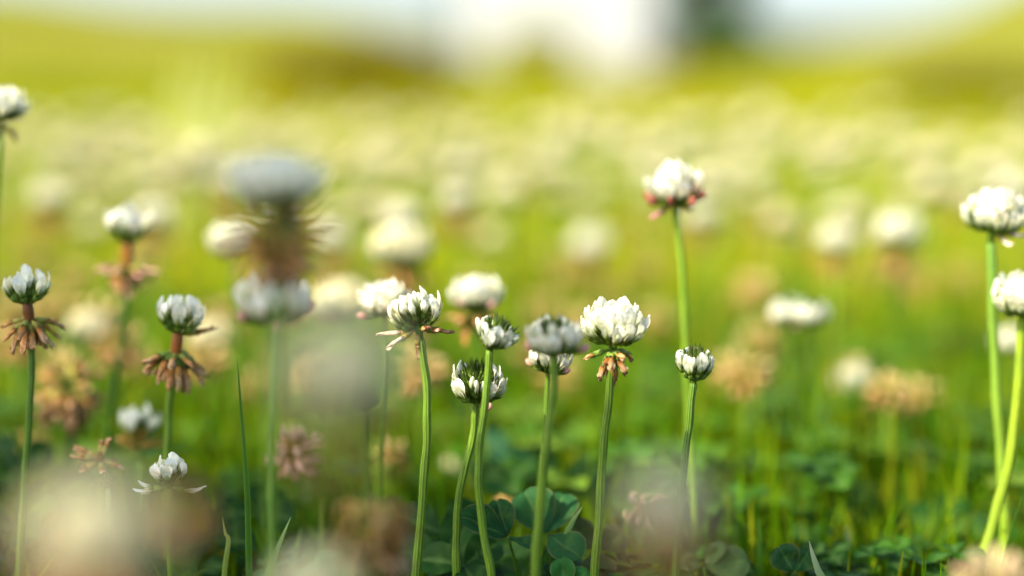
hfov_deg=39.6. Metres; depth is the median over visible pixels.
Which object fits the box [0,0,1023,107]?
grass
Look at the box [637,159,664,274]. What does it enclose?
clover flower
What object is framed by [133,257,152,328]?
clover flower
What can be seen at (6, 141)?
clover flower
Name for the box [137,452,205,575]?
clover flower
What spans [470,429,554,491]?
clover leaf
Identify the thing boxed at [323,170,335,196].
clover flower
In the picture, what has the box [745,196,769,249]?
clover flower
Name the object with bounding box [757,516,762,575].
wild grass
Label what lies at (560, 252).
clover flower
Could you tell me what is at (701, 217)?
clover flower
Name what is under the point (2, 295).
clover flower
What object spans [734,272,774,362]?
clover flower
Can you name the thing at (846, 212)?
clover flower
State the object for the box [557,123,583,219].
clover flower
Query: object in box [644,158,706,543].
clover flower
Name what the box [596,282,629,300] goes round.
clover flower
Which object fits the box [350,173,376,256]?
clover flower
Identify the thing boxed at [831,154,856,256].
clover flower
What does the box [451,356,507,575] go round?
clover flower
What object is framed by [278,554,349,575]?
clover flower
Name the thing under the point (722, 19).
tree
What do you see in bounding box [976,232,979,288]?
clover flower
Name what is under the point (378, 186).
clover flower
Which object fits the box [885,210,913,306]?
clover flower
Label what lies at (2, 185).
clover flower
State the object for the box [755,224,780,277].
clover flower
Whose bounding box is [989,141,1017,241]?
clover flower
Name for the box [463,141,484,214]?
clover flower
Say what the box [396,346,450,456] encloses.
clover flower
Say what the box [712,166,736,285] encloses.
clover flower
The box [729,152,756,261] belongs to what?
clover flower
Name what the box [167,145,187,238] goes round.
clover flower
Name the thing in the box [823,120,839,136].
clover flower
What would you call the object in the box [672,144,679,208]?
clover flower
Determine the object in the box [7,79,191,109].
bush
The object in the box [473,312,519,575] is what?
clover flower
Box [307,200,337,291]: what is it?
clover flower
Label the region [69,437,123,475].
clover flower
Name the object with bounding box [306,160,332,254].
clover flower
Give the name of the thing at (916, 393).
clover flower
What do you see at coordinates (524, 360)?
clover flower
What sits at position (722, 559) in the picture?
clover leaf
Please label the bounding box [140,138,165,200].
clover flower
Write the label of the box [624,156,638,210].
clover flower
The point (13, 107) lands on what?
clover flower
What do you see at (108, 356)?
clover flower
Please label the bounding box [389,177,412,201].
clover flower
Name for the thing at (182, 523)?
clover flower
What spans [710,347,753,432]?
clover flower
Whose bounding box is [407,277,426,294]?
clover flower
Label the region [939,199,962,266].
clover flower
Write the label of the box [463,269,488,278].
clover flower
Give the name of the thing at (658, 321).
clover flower
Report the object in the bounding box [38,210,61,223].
clover flower
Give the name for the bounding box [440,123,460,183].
clover flower
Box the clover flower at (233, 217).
[216,213,240,259]
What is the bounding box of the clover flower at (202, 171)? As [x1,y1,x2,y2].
[189,164,220,300]
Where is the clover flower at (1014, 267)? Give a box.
[993,188,1016,326]
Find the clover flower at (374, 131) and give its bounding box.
[365,124,384,194]
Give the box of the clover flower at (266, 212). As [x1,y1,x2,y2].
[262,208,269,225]
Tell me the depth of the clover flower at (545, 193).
1.18 m
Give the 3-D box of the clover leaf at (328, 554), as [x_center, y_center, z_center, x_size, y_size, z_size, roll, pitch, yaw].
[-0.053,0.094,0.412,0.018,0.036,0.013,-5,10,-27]
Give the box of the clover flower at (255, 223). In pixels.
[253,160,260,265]
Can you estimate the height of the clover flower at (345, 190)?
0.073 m
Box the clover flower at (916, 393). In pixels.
[899,376,943,436]
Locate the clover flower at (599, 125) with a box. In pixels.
[585,115,613,221]
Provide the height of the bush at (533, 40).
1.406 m
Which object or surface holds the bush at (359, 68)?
on the ground at (914, 50)
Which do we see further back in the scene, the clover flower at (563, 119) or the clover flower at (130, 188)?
the clover flower at (563, 119)
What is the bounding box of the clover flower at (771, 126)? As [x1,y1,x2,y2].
[762,123,775,183]
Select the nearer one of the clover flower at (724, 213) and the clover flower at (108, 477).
the clover flower at (108, 477)
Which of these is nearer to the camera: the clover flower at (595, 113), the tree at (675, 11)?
the clover flower at (595, 113)
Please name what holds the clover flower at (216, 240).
on the ground at (914, 50)
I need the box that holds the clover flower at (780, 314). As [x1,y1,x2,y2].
[768,295,801,470]
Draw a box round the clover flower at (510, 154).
[505,150,518,219]
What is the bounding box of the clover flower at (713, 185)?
[700,172,726,297]
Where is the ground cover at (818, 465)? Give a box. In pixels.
[0,159,1023,575]
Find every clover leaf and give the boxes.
[0,434,55,506]
[0,492,54,573]
[28,473,96,495]
[173,516,254,574]
[213,484,294,558]
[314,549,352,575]
[400,497,475,544]
[403,517,478,575]
[421,533,503,575]
[460,498,532,574]
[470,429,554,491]
[502,542,575,575]
[511,487,586,565]
[550,557,590,575]
[571,518,627,575]
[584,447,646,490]
[680,541,749,575]
[699,503,770,546]
[770,543,813,575]
[833,479,909,533]
[903,494,988,547]
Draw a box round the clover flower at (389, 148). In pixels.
[377,143,394,182]
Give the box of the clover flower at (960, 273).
[940,262,979,301]
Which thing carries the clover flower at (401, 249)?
on the ground at (914, 50)
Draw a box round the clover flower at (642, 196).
[638,184,655,280]
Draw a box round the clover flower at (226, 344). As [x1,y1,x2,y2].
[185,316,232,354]
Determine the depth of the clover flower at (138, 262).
0.81 m
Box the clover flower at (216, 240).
[208,220,252,461]
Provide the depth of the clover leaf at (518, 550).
0.44 m
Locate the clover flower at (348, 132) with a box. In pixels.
[340,126,357,174]
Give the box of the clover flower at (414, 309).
[376,286,454,575]
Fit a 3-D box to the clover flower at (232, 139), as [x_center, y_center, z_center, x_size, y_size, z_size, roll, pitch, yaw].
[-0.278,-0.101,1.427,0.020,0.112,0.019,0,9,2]
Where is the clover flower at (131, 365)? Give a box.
[123,344,158,393]
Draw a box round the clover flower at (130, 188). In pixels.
[122,177,150,261]
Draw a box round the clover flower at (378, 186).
[378,173,379,228]
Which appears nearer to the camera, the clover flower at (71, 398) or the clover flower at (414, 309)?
the clover flower at (414, 309)
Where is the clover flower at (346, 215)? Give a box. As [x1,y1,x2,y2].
[336,204,360,270]
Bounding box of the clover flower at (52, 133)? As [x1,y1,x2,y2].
[42,125,64,212]
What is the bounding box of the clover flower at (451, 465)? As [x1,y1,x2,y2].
[438,457,458,480]
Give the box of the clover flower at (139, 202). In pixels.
[120,197,142,204]
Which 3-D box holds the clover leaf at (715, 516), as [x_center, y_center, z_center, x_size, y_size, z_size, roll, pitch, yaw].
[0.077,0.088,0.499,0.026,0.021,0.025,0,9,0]
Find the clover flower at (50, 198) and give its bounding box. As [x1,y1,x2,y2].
[30,183,73,327]
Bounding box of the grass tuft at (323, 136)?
[301,86,340,251]
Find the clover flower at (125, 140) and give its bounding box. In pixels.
[115,133,134,200]
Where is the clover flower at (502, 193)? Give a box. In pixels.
[486,180,524,302]
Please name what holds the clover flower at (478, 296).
on the ground at (914, 50)
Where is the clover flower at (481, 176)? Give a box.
[470,167,487,256]
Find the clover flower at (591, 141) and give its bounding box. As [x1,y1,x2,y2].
[583,134,605,213]
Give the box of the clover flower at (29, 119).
[21,113,39,179]
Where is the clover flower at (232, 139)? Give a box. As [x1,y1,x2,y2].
[227,131,241,206]
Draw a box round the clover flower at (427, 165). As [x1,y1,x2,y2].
[414,156,439,284]
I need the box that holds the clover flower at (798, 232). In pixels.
[776,220,805,297]
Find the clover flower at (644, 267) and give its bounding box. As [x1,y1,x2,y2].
[634,253,665,297]
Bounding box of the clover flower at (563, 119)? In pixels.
[553,114,577,231]
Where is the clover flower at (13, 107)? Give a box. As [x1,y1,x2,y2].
[0,85,30,176]
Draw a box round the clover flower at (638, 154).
[629,144,656,248]
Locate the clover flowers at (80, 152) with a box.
[0,104,1023,290]
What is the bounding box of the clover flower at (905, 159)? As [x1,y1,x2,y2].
[897,149,929,249]
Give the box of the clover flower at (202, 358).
[184,337,233,437]
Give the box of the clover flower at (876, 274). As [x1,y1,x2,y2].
[859,260,889,299]
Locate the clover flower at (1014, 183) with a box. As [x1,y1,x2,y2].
[993,174,1023,328]
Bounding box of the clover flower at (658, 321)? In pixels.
[639,301,672,345]
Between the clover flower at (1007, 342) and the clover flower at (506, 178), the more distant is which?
the clover flower at (506, 178)
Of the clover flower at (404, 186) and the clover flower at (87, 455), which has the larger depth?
the clover flower at (404, 186)
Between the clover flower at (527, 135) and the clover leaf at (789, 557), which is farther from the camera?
the clover flower at (527, 135)
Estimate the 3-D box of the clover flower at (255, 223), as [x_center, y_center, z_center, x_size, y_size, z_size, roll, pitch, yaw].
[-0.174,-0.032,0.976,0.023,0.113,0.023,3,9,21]
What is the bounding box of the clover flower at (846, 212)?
[828,199,865,308]
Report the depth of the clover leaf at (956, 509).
0.50 m
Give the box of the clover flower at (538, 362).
[526,351,572,439]
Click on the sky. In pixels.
(804, 20)
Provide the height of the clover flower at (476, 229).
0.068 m
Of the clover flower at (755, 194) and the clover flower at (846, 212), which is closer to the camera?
the clover flower at (846, 212)
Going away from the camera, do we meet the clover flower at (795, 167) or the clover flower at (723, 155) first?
the clover flower at (723, 155)
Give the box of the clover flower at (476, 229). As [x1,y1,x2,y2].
[464,213,488,273]
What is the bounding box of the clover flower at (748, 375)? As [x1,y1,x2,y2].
[715,352,777,475]
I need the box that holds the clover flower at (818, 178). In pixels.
[814,174,840,228]
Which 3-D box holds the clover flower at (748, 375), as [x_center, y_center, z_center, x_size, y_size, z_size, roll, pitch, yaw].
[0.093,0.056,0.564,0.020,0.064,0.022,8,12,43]
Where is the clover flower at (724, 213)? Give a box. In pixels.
[708,202,730,307]
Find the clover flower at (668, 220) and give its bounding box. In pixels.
[656,211,684,281]
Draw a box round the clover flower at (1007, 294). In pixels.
[972,270,1023,575]
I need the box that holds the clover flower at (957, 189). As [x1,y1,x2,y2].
[937,179,970,272]
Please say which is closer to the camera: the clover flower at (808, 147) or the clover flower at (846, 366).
the clover flower at (846, 366)
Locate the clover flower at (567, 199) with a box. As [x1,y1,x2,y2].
[549,189,577,269]
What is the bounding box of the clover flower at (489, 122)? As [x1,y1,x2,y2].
[478,116,497,206]
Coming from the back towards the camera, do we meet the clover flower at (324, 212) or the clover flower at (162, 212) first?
the clover flower at (324, 212)
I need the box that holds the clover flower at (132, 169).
[120,162,137,200]
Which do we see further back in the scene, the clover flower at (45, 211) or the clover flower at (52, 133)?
the clover flower at (52, 133)
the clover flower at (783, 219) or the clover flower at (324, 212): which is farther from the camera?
the clover flower at (324, 212)
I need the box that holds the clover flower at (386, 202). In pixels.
[370,197,402,278]
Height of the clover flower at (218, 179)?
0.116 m
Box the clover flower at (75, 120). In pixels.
[68,114,83,135]
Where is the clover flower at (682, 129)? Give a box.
[668,118,698,247]
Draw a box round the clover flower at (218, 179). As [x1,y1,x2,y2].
[203,166,240,298]
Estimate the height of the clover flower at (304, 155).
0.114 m
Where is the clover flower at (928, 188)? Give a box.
[906,174,947,303]
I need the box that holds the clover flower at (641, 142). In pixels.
[633,140,646,208]
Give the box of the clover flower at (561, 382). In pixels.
[531,358,580,422]
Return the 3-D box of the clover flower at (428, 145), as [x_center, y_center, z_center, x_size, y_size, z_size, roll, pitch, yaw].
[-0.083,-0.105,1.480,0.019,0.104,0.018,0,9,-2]
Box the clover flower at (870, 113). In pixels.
[866,107,881,178]
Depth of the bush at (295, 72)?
7.17 m
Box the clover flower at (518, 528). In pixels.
[493,496,522,536]
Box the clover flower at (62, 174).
[53,165,78,235]
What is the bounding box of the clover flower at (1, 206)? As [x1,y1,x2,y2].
[0,199,6,213]
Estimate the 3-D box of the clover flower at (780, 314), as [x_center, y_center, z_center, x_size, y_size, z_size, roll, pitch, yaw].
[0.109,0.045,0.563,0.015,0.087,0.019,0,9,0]
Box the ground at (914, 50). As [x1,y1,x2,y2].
[0,0,1023,575]
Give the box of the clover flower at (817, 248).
[807,235,833,284]
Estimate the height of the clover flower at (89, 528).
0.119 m
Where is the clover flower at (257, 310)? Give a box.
[233,271,314,575]
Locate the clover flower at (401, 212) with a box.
[378,201,420,386]
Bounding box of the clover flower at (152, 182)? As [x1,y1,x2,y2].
[136,170,168,269]
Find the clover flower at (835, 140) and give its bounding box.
[825,136,841,224]
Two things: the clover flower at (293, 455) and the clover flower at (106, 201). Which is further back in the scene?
the clover flower at (106, 201)
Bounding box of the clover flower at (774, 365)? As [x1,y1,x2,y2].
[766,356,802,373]
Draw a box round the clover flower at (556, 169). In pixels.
[538,158,572,302]
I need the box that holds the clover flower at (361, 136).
[351,127,367,193]
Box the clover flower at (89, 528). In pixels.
[20,480,166,575]
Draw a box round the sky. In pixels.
[105,0,974,69]
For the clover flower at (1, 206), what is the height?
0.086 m
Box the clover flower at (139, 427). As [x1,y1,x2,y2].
[117,402,163,494]
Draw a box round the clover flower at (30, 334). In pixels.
[0,264,66,575]
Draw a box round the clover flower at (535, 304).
[522,294,564,326]
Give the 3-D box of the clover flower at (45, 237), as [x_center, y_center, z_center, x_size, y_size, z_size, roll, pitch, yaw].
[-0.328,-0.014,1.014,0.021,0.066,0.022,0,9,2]
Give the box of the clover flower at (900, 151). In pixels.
[892,147,906,188]
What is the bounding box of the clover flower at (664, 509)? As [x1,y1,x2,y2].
[615,469,709,575]
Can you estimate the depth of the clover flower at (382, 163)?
0.94 m
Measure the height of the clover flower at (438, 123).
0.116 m
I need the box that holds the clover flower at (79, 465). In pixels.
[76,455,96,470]
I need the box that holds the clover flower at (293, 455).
[265,424,319,540]
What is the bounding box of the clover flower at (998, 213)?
[959,187,1023,565]
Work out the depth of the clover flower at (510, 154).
1.37 m
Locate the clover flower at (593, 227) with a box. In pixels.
[577,224,607,288]
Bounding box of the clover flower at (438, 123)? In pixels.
[430,119,446,190]
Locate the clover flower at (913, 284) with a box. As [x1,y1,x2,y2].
[899,267,931,329]
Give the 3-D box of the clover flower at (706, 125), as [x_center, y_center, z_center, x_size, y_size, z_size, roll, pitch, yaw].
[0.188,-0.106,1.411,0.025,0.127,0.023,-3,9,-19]
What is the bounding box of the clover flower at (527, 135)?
[521,126,541,205]
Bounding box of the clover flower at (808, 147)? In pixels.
[796,138,821,276]
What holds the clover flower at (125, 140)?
on the ground at (914, 50)
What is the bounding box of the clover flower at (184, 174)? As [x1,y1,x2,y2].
[170,164,198,264]
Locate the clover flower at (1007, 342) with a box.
[999,328,1015,438]
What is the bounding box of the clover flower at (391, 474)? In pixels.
[373,440,410,499]
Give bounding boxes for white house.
[462,0,644,72]
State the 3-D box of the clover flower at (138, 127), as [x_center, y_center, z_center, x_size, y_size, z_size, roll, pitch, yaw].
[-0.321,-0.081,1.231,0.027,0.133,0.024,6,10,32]
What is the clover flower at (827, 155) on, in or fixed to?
on the ground at (914, 50)
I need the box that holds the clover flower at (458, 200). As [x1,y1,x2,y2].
[435,185,478,359]
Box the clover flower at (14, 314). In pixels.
[0,291,39,429]
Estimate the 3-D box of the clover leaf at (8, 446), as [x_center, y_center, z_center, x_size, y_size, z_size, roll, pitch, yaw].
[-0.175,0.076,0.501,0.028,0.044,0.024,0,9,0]
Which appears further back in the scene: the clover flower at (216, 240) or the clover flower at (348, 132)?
the clover flower at (348, 132)
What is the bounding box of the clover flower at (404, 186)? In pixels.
[394,176,417,202]
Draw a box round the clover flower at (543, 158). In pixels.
[533,153,554,241]
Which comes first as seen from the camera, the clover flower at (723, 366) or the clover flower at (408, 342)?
the clover flower at (723, 366)
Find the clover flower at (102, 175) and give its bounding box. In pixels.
[91,166,113,232]
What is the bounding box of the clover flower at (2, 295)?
[0,276,12,324]
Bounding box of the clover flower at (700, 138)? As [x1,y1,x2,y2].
[696,132,701,172]
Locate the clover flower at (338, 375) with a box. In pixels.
[279,326,405,575]
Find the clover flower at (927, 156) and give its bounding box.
[910,144,942,289]
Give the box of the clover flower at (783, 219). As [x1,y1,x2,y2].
[765,205,801,300]
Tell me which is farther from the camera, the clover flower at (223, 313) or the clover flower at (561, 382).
the clover flower at (223, 313)
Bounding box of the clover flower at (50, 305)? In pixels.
[35,287,79,355]
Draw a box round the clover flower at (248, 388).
[240,367,281,412]
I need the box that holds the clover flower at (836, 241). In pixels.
[813,225,858,375]
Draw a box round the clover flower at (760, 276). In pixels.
[750,266,778,292]
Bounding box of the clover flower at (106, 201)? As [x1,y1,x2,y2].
[95,194,116,246]
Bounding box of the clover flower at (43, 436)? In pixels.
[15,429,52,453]
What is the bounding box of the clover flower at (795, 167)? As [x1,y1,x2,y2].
[781,162,799,210]
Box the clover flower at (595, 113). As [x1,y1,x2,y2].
[587,108,607,201]
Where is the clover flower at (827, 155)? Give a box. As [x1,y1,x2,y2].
[824,153,831,203]
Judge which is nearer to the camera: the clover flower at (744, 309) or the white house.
the clover flower at (744, 309)
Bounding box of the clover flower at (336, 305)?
[309,279,368,334]
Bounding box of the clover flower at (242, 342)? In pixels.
[226,321,250,373]
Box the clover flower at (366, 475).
[361,409,370,511]
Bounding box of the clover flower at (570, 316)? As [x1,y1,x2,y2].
[564,306,584,359]
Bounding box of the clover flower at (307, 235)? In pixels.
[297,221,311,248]
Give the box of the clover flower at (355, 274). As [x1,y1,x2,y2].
[339,263,366,284]
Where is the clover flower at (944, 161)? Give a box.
[922,149,949,250]
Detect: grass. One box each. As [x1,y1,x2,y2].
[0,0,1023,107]
[0,152,1023,364]
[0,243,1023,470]
[0,392,1023,575]
[2,90,1023,201]
[221,517,230,575]
[237,359,252,575]
[264,517,290,575]
[291,526,301,566]
[320,502,324,550]
[564,507,581,533]
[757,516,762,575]
[809,541,824,575]
[846,527,851,554]
[1000,494,1022,568]
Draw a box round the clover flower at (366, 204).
[350,192,381,283]
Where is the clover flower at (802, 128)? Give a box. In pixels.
[793,125,804,182]
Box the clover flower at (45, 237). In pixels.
[32,224,66,287]
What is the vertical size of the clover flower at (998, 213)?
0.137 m
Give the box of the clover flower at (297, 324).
[295,288,316,362]
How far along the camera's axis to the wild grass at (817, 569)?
0.42 m
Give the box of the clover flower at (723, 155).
[713,146,735,244]
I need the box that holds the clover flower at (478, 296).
[442,274,502,489]
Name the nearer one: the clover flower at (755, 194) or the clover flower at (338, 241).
the clover flower at (338, 241)
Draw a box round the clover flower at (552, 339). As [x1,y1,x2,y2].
[525,313,588,575]
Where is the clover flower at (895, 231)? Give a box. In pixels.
[871,213,922,381]
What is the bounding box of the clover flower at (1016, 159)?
[1008,151,1023,250]
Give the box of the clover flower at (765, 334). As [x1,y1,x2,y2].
[734,320,781,387]
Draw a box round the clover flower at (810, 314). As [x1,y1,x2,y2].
[790,297,829,456]
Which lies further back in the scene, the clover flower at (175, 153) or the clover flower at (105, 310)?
the clover flower at (175, 153)
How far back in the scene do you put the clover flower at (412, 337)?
0.61 m
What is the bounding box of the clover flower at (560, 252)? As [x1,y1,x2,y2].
[541,245,570,269]
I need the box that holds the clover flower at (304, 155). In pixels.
[289,143,315,223]
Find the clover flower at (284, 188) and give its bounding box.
[215,153,339,575]
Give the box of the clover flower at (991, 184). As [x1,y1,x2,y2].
[978,183,996,290]
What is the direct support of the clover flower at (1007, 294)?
on the ground at (914, 50)
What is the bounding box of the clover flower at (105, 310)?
[69,293,122,419]
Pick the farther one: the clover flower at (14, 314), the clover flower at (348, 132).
the clover flower at (348, 132)
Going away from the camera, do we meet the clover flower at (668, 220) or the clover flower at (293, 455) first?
the clover flower at (293, 455)
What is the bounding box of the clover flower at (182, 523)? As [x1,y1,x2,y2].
[151,474,223,575]
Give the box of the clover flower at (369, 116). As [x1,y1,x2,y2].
[361,110,378,171]
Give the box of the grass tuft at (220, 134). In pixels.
[161,41,250,268]
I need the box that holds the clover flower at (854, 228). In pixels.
[830,223,862,302]
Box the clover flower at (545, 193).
[530,184,552,248]
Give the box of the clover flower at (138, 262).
[137,253,153,317]
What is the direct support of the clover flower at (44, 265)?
on the ground at (914, 50)
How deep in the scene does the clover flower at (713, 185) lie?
0.82 m
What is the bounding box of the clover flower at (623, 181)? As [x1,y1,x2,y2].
[623,166,624,201]
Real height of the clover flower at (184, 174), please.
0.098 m
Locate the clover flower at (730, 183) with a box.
[703,169,734,298]
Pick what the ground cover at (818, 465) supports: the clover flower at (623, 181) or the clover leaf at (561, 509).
the clover leaf at (561, 509)
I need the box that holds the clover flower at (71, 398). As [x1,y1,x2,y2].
[34,357,104,475]
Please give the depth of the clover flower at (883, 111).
1.70 m
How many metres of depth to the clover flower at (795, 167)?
1.45 m
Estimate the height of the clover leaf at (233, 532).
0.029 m
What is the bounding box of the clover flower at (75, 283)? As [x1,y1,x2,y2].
[58,262,92,344]
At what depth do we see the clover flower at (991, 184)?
0.92 m
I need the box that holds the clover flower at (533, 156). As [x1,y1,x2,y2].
[525,152,535,187]
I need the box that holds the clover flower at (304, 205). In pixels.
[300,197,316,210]
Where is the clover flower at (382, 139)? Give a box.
[368,136,386,143]
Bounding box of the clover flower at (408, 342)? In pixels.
[387,321,431,398]
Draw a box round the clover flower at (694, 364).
[672,341,714,575]
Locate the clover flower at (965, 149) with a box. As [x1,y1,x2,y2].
[959,142,970,202]
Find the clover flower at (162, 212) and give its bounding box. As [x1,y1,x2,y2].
[134,199,180,353]
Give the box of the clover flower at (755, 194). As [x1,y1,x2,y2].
[742,185,768,268]
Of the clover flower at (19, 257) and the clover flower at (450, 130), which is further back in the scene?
the clover flower at (450, 130)
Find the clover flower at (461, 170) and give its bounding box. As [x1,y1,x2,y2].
[444,157,477,277]
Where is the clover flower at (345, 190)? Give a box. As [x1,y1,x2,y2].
[341,187,355,230]
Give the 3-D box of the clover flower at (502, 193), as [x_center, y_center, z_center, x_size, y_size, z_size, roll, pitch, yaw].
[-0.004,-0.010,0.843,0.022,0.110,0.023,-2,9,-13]
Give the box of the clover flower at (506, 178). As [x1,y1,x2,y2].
[495,174,521,306]
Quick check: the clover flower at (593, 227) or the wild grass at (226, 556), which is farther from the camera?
the clover flower at (593, 227)
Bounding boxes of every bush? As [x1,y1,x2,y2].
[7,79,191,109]
[255,56,320,101]
[272,42,465,101]
[492,24,580,71]
[499,64,740,79]
[690,29,833,67]
[875,63,1023,109]
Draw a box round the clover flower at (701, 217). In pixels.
[684,203,721,333]
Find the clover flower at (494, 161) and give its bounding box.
[482,152,506,271]
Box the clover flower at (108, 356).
[88,323,142,469]
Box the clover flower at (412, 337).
[390,320,433,433]
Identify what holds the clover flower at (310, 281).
on the ground at (914, 50)
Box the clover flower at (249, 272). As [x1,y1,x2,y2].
[238,265,261,349]
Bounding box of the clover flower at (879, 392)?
[864,368,911,474]
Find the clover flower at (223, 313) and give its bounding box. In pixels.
[203,300,239,379]
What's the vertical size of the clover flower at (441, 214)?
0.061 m
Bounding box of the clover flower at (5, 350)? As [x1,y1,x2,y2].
[0,327,40,441]
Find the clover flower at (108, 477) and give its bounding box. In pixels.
[94,471,117,485]
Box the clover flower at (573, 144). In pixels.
[571,143,576,214]
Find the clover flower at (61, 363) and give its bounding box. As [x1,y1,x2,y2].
[35,344,90,430]
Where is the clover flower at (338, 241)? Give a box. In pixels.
[310,225,349,331]
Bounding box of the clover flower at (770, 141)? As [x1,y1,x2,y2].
[761,136,776,190]
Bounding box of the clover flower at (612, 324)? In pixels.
[579,296,649,575]
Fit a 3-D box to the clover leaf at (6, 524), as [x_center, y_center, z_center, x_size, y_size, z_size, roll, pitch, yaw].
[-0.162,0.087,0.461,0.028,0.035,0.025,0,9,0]
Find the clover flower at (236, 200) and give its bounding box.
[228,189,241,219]
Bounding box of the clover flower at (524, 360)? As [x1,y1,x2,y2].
[512,333,538,397]
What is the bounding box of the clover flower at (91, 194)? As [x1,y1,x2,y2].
[71,183,103,277]
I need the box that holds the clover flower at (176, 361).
[141,295,216,560]
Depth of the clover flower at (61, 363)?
0.56 m
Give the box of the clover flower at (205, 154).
[183,138,226,308]
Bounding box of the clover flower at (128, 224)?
[94,201,161,472]
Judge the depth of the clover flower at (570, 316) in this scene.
0.68 m
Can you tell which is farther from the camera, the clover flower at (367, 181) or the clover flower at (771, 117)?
the clover flower at (771, 117)
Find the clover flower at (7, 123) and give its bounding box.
[4,119,21,194]
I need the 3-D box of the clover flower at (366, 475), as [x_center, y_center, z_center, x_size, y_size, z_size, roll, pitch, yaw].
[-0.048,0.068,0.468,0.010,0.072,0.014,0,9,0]
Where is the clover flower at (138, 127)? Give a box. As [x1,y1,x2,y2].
[124,117,152,204]
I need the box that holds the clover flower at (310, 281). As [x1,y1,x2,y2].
[300,271,330,329]
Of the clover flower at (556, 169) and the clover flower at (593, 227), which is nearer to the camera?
the clover flower at (593, 227)
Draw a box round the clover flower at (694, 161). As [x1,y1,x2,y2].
[677,151,707,265]
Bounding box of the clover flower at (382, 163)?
[365,151,397,274]
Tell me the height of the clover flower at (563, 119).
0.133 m
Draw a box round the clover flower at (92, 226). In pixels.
[76,215,107,290]
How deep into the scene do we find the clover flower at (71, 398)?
0.51 m
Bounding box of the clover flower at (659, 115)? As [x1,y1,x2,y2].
[651,109,669,160]
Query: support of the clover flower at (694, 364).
on the ground at (914, 50)
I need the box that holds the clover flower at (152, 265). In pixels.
[140,229,164,278]
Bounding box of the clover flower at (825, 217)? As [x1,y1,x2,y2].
[820,203,835,285]
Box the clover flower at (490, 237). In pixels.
[478,227,509,306]
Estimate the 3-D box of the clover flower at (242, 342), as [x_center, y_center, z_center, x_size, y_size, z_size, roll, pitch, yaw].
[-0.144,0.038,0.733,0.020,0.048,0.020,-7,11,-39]
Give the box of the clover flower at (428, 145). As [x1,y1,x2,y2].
[423,139,440,207]
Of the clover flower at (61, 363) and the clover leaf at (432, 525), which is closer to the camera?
the clover leaf at (432, 525)
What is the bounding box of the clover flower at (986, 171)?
[968,158,1010,318]
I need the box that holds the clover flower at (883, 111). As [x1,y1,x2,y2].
[874,103,895,182]
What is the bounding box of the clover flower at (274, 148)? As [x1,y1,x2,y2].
[259,140,283,156]
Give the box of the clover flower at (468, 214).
[449,209,473,218]
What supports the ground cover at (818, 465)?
on the ground at (914, 50)
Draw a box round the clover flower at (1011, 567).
[952,544,1020,575]
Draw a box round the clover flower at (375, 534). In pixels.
[322,495,421,575]
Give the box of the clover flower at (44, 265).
[28,253,64,311]
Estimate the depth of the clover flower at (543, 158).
1.24 m
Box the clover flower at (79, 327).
[65,309,113,441]
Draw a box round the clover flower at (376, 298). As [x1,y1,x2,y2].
[356,278,409,575]
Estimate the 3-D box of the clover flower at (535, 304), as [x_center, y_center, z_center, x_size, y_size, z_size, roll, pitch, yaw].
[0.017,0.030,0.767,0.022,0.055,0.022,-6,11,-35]
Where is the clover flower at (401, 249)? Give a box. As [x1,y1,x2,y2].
[367,223,438,441]
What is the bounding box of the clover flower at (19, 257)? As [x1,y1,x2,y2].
[6,249,33,273]
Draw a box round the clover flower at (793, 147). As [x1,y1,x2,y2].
[791,140,800,202]
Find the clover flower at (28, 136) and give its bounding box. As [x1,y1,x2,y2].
[17,127,39,240]
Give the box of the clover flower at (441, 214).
[434,208,449,249]
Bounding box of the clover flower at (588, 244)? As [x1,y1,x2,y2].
[571,229,610,297]
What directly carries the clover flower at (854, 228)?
on the ground at (914, 50)
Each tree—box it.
[652,0,693,72]
[668,0,765,69]
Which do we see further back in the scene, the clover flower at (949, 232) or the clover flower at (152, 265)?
the clover flower at (949, 232)
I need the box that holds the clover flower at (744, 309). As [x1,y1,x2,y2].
[721,288,759,323]
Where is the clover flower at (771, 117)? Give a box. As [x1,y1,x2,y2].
[756,108,776,188]
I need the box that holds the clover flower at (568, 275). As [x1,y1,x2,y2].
[551,262,580,304]
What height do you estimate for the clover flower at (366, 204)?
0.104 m
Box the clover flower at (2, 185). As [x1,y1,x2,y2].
[0,173,5,188]
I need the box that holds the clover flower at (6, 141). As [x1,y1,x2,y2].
[3,136,9,208]
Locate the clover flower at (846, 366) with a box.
[830,355,869,422]
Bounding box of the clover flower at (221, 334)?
[183,318,231,417]
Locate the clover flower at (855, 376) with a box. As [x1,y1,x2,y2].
[833,365,871,413]
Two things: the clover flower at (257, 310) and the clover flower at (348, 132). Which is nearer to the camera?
the clover flower at (257, 310)
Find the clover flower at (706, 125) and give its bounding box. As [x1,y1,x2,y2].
[693,117,716,204]

